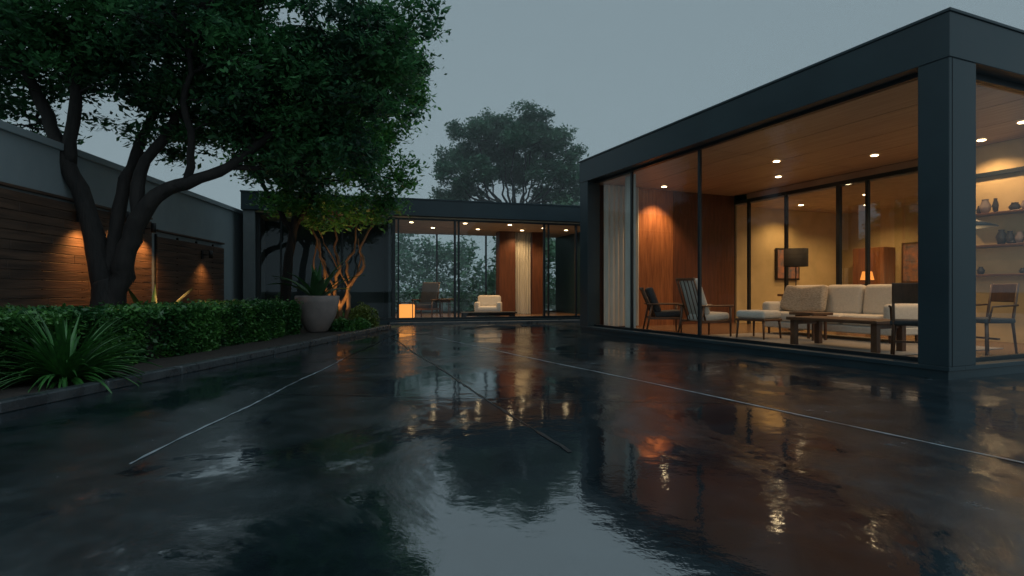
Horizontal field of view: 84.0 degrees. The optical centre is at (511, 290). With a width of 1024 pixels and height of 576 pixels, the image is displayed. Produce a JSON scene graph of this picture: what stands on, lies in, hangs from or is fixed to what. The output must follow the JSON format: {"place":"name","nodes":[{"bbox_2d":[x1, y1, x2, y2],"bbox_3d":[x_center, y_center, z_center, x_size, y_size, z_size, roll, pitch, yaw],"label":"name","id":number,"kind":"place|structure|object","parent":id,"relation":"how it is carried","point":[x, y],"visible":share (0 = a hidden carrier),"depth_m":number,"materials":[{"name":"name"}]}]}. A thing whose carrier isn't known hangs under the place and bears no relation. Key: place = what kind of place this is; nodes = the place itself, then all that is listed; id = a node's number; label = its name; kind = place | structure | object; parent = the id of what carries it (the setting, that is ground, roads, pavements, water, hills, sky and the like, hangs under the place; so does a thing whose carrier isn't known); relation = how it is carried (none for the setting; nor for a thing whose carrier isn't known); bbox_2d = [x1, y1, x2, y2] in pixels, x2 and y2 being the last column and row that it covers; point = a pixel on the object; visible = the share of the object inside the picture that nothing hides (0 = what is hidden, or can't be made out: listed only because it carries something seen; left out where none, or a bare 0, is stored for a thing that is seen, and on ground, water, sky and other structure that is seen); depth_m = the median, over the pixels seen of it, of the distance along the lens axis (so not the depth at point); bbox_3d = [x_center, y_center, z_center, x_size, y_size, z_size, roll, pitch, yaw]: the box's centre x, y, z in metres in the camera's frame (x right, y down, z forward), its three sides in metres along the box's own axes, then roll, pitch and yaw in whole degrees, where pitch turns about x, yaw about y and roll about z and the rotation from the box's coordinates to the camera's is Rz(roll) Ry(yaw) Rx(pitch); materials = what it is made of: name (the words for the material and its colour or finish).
{"place":"outdoors","nodes":[
{"label":"outdoors","id":0,"kind":"place"},
{"bbox_2d":[0,326,377,398],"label":"planting bed","id":1,"kind":"object","parent":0,"point":[163,362],"depth_m":8.04,"materials":[{"name":"soil"}]},
{"bbox_2d":[0,349,25,378],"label":"spiky plant","id":2,"kind":"object","parent":1,"relation":"on","point":[8,362],"visible":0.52,"depth_m":5.20,"materials":[{"name":"green plant"}]},
{"bbox_2d":[0,181,152,307],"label":"timber fence","id":3,"kind":"object","parent":1,"relation":"on","point":[43,285],"visible":0.46,"depth_m":8.40,"materials":[{"name":"brown wood"}]},
{"bbox_2d":[143,223,155,233],"bbox_3d":[-6.989,-1.200,10.962,0.245,0.200,0.100,0,0,-6],"label":"wall lamp","id":4,"kind":"object","parent":3,"relation":"attached to","point":[153,228],"visible":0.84,"depth_m":10.94,"materials":[{"name":"black metal"}]},
{"bbox_2d":[0,305,162,392],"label":"spiky plant","id":5,"kind":"object","parent":1,"relation":"on","point":[60,360],"visible":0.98,"depth_m":5.65,"materials":[{"name":"green plant"}]},
{"bbox_2d":[0,298,303,386],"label":"hedge","id":6,"kind":"object","parent":1,"relation":"on","point":[163,329],"visible":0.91,"depth_m":8.00,"materials":[{"name":"green plant"}]},
{"bbox_2d":[128,285,211,303],"bbox_3d":[-6.087,0.412,9.788,1.862,1.078,1.626,0,0,-18],"label":"broadleaf plant","id":7,"kind":"object","parent":1,"relation":"on","point":[136,300],"visible":0.12,"depth_m":9.98,"materials":[{"name":"green plant"}]},
{"bbox_2d":[154,229,224,303],"bbox_3d":[-7.353,-0.145,13.154,0.073,2.190,3.315,0,0,-6],"label":"timber fence","id":8,"kind":"object","parent":1,"relation":"on","point":[194,281],"visible":0.69,"depth_m":12.74,"materials":[{"name":"brown wood"}]},
{"bbox_2d":[201,250,212,258],"bbox_3d":[-7.234,-0.850,13.512,0.245,0.200,0.100,0,0,-6],"label":"wall lamp","id":9,"kind":"object","parent":8,"relation":"attached to","point":[210,254],"visible":1,"depth_m":13.48,"materials":[{"name":"black metal"}]},
{"bbox_2d":[264,292,304,329],"bbox_3d":[-5.582,0.496,13.596,1.191,0.947,1.204,0,0,-29],"label":"shrub","id":10,"kind":"object","parent":1,"relation":"on","point":[277,298],"visible":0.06,"depth_m":13.58,"materials":[{"name":"green plant"}]},
{"bbox_2d":[294,295,339,331],"bbox_3d":[-4.400,0.520,12.850,0.970,0.820,0.970,0,0,0],"label":"planter pot","id":11,"kind":"object","parent":1,"relation":"on","point":[318,313],"visible":0.94,"depth_m":12.52,"materials":[{"name":"concrete"}]},
{"bbox_2d":[268,257,365,295],"bbox_3d":[-4.442,-0.239,12.750,2.092,1.021,1.842,0,0,0],"label":"potted plant","id":12,"kind":"object","parent":11,"relation":"in","point":[318,285],"visible":0.79,"depth_m":12.67,"materials":[{"name":"green plant"}]},
{"bbox_2d":[210,1,441,301],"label":"garden tree","id":13,"kind":"object","parent":1,"relation":"on","point":[386,129],"visible":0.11,"depth_m":12.94,"materials":[{"name":"green plant"}]},
{"bbox_2d":[258,177,417,319],"bbox_3d":[-4.203,-0.891,13.844,3.852,3.839,1.986,0,0,0],"label":"ornamental tree","id":14,"kind":"object","parent":1,"relation":"on","point":[378,204],"visible":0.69,"depth_m":13.85,"materials":[{"name":"green plant"}]},
{"bbox_2d":[328,316,355,331],"bbox_3d":[-3.957,0.773,13.199,0.656,0.372,0.682,0,0,31],"label":"shrub","id":15,"kind":"object","parent":1,"relation":"on","point":[340,323],"visible":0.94,"depth_m":13.04,"materials":[{"name":"green plant"}]},
{"bbox_2d":[353,317,370,329],"bbox_3d":[-3.657,0.791,13.697,0.538,0.351,0.544,0,0,-29],"label":"shrub","id":16,"kind":"object","parent":1,"relation":"on","point":[361,323],"visible":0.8,"depth_m":13.56,"materials":[{"name":"green plant"}]},
{"bbox_2d":[348,301,379,327],"bbox_3d":[-3.766,0.617,14.294,0.838,0.697,0.878,0,0,33],"label":"shrub","id":17,"kind":"object","parent":1,"relation":"on","point":[364,311],"visible":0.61,"depth_m":14.19,"materials":[{"name":"green plant"}]},
{"bbox_2d":[379,292,554,327],"bbox_3d":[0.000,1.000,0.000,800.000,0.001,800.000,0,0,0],"label":"ground","id":18,"kind":"structure","parent":0,"point":[444,309],"depth_m":38.34,"materials":[{"name":"green plant"}]},
{"bbox_2d":[0,120,242,308],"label":"garden wall","id":19,"kind":"structure","parent":18,"relation":"on","point":[29,159],"depth_m":10.11,"materials":[{"name":"paint"}]},
{"bbox_2d":[0,325,390,413],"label":"kerb","id":20,"kind":"structure","parent":18,"relation":"on","point":[11,404],"depth_m":6.26,"materials":[{"name":"concrete"}]},
{"bbox_2d":[0,0,450,307],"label":"shade tree","id":21,"kind":"object","parent":18,"relation":"on","point":[80,51],"visible":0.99,"depth_m":8.88,"materials":[{"name":"green plant"}]},
{"bbox_2d":[240,190,579,325],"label":"glass pavilion","id":22,"kind":"structure","parent":18,"relation":"on","point":[530,227],"depth_m":18.24,"materials":[{"name":"metal"}]},
{"bbox_2d":[397,302,415,317],"bbox_3d":[-3.255,0.620,17.552,0.490,0.520,0.490,0,0,0],"label":"floor lantern","id":23,"kind":"object","parent":22,"relation":"on","point":[407,310],"visible":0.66,"depth_m":17.33,"materials":[{"name":"yellow"}]},
{"bbox_2d":[256,212,579,320],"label":"window frames","id":24,"kind":"structure","parent":22,"relation":"in","point":[258,214],"depth_m":17.37,"materials":[{"name":"black metal"}]},
{"bbox_2d":[411,282,439,316],"bbox_3d":[-2.716,0.304,18.148,0.710,1.158,0.874,0,0,13],"label":"armchair","id":25,"kind":"object","parent":22,"relation":"on","point":[428,299],"visible":0.89,"depth_m":18.25,"materials":[{"name":"grey wood"}]},
{"bbox_2d":[438,299,452,316],"bbox_3d":[-2.130,0.570,18.150,0.450,0.620,0.450,0,0,-17],"label":"side table","id":26,"kind":"object","parent":22,"relation":"on","point":[442,301],"visible":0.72,"depth_m":18.02,"materials":[{"name":"brown wood"}]},
{"bbox_2d":[474,295,501,316],"bbox_3d":[-0.797,0.519,19.305,0.880,0.722,0.850,0,0,3],"label":"lounge chair","id":27,"kind":"object","parent":22,"relation":"on","point":[486,303],"visible":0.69,"depth_m":19.45,"materials":[{"name":"fabric"}]},
{"bbox_2d":[460,311,516,316],"bbox_3d":[-0.765,0.780,18.299,1.800,0.200,0.500,0,0,-17],"label":"bench","id":28,"kind":"object","parent":22,"relation":"on","point":[497,313],"visible":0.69,"depth_m":18.11,"materials":[{"name":"brown wood"}]},
{"bbox_2d":[395,192,579,311],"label":"background trees","id":29,"kind":"object","parent":18,"relation":"on","point":[466,258],"visible":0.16,"depth_m":26.16,"materials":[{"name":"green plant"}]},
{"bbox_2d":[428,98,588,310],"bbox_3d":[0.008,-3.955,27.146,8.422,9.928,4.800,0,0,0],"label":"distant tree","id":30,"kind":"object","parent":18,"relation":"on","point":[532,135],"visible":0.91,"depth_m":26.36,"materials":[{"name":"green plant"}]},
{"bbox_2d":[0,322,1023,575],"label":"courtyard paving","id":31,"kind":"structure","parent":0,"point":[342,466],"depth_m":3.20,"materials":[{"name":"black stone"}]},
{"bbox_2d":[129,330,1023,463],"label":"paving joints","id":32,"kind":"object","parent":31,"relation":"on","point":[547,437],"visible":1,"depth_m":4.96,"materials":[{"name":"grey concrete"}]},
{"bbox_2d":[579,7,1023,379],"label":"glass pavilion","id":33,"kind":"structure","parent":31,"relation":"on","point":[849,166],"depth_m":10.00,"materials":[{"name":"metal"}]},
{"bbox_2d":[639,287,682,331],"bbox_3d":[3.230,0.404,12.348,0.874,0.959,0.710,0,0,7],"label":"armchair","id":34,"kind":"object","parent":33,"relation":"on","point":[652,303],"visible":0.91,"depth_m":12.09,"materials":[{"name":"grey wood"}]},
{"bbox_2d":[675,278,733,335],"bbox_3d":[3.692,0.319,10.988,0.874,1.128,0.710,0,0,-18],"label":"armchair","id":35,"kind":"object","parent":33,"relation":"on","point":[689,287],"visible":0.89,"depth_m":10.82,"materials":[{"name":"grey fabric"}]},
{"bbox_2d":[775,248,799,279],"bbox_3d":[7.823,-0.750,16.147,0.900,0.900,0.046,0,0,-23],"label":"painting","id":36,"kind":"object","parent":33,"relation":"attached to","point":[779,263],"visible":0.5,"depth_m":16.02,"materials":[{"name":"brown paint"}]},
{"bbox_2d":[784,248,807,329],"bbox_3d":[6.380,-0.030,12.782,0.500,1.820,0.500,0,0,0],"label":"floor lamp","id":37,"kind":"object","parent":33,"relation":"on","point":[795,257],"visible":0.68,"depth_m":12.58,"materials":[{"name":"black fabric"}]},
{"bbox_2d":[594,73,1023,361],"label":"window frames","id":38,"kind":"structure","parent":33,"relation":"in","point":[867,175],"depth_m":11.60,"materials":[{"name":"black metal"}]},
{"bbox_2d":[708,332,1003,355],"bbox_3d":[5.510,0.874,9.854,2.600,0.012,3.800,0,0,-23],"label":"rug","id":39,"kind":"object","parent":33,"relation":"on","point":[855,343],"visible":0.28,"depth_m":9.71,"materials":[{"name":"fabric"}]},
{"bbox_2d":[735,310,781,339],"bbox_3d":[4.539,0.621,10.473,0.580,0.521,0.580,0,0,-35],"label":"ottoman","id":40,"kind":"object","parent":39,"relation":"on","point":[763,316],"visible":0.95,"depth_m":10.31,"materials":[{"name":"beige fabric"}]},
{"bbox_2d":[789,311,832,340],"bbox_3d":[5.300,0.630,10.091,0.500,0.500,0.500,0,0,-23],"label":"side table","id":41,"kind":"object","parent":39,"relation":"on","point":[807,313],"visible":0.68,"depth_m":9.97,"materials":[{"name":"brown wood"}]},
{"bbox_2d":[762,284,917,342],"bbox_3d":[6.040,0.382,10.625,0.860,0.996,2.700,0,0,-23],"label":"sofa","id":42,"kind":"object","parent":39,"relation":"on","point":[867,301],"visible":0.58,"depth_m":10.48,"materials":[{"name":"fabric"}]},
{"bbox_2d":[786,316,905,352],"bbox_3d":[5.082,0.650,8.693,0.750,0.460,1.500,0,0,-23],"label":"coffee table","id":43,"kind":"object","parent":39,"relation":"on","point":[877,325],"visible":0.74,"depth_m":8.29,"materials":[{"name":"brown wood"}]},
{"bbox_2d":[888,283,917,354],"bbox_3d":[5.187,0.390,7.362,0.527,0.984,0.542,0,0,37],"label":"dining chair","id":44,"kind":"object","parent":33,"relation":"on","point":[904,292],"visible":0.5,"depth_m":7.25,"materials":[{"name":"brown wood"}]},
{"bbox_2d":[901,242,917,282],"bbox_3d":[10.837,-0.750,15.067,0.046,1.100,1.000,0,0,-23],"label":"painting","id":45,"kind":"object","parent":33,"relation":"attached to","point":[909,262],"visible":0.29,"depth_m":15.32,"materials":[{"name":"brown wood"}]},
{"bbox_2d":[976,219,998,228],"bbox_3d":[6.500,-1.730,8.048,0.600,1.680,0.600,0,0,0],"label":"pendant lamp","id":46,"kind":"object","parent":33,"relation":"hanging from","point":[981,224],"visible":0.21,"depth_m":7.91,"materials":[{"name":"white metal"}]},
{"bbox_2d":[976,283,1019,354],"bbox_3d":[6.708,0.390,8.017,0.542,0.984,0.528,0,0,-3],"label":"dining chair","id":47,"kind":"object","parent":33,"relation":"on","point":[1003,292],"visible":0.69,"depth_m":7.87,"materials":[{"name":"brown wood"}]},
{"bbox_2d":[1,0,1023,291],"label":"sky","id":48,"kind":"structure","parent":0,"point":[618,72],"materials":[{"name":"grey"}]},
{"bbox_2d":[860,271,873,284],"bbox_3d":[9.257,-0.240,14.827,0.320,0.520,0.320,0,0,0],"label":"table lamp","id":49,"kind":"object","parent":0,"point":[863,276],"visible":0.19,"depth_m":14.75,"materials":[{"name":"fabric"}]}
]}

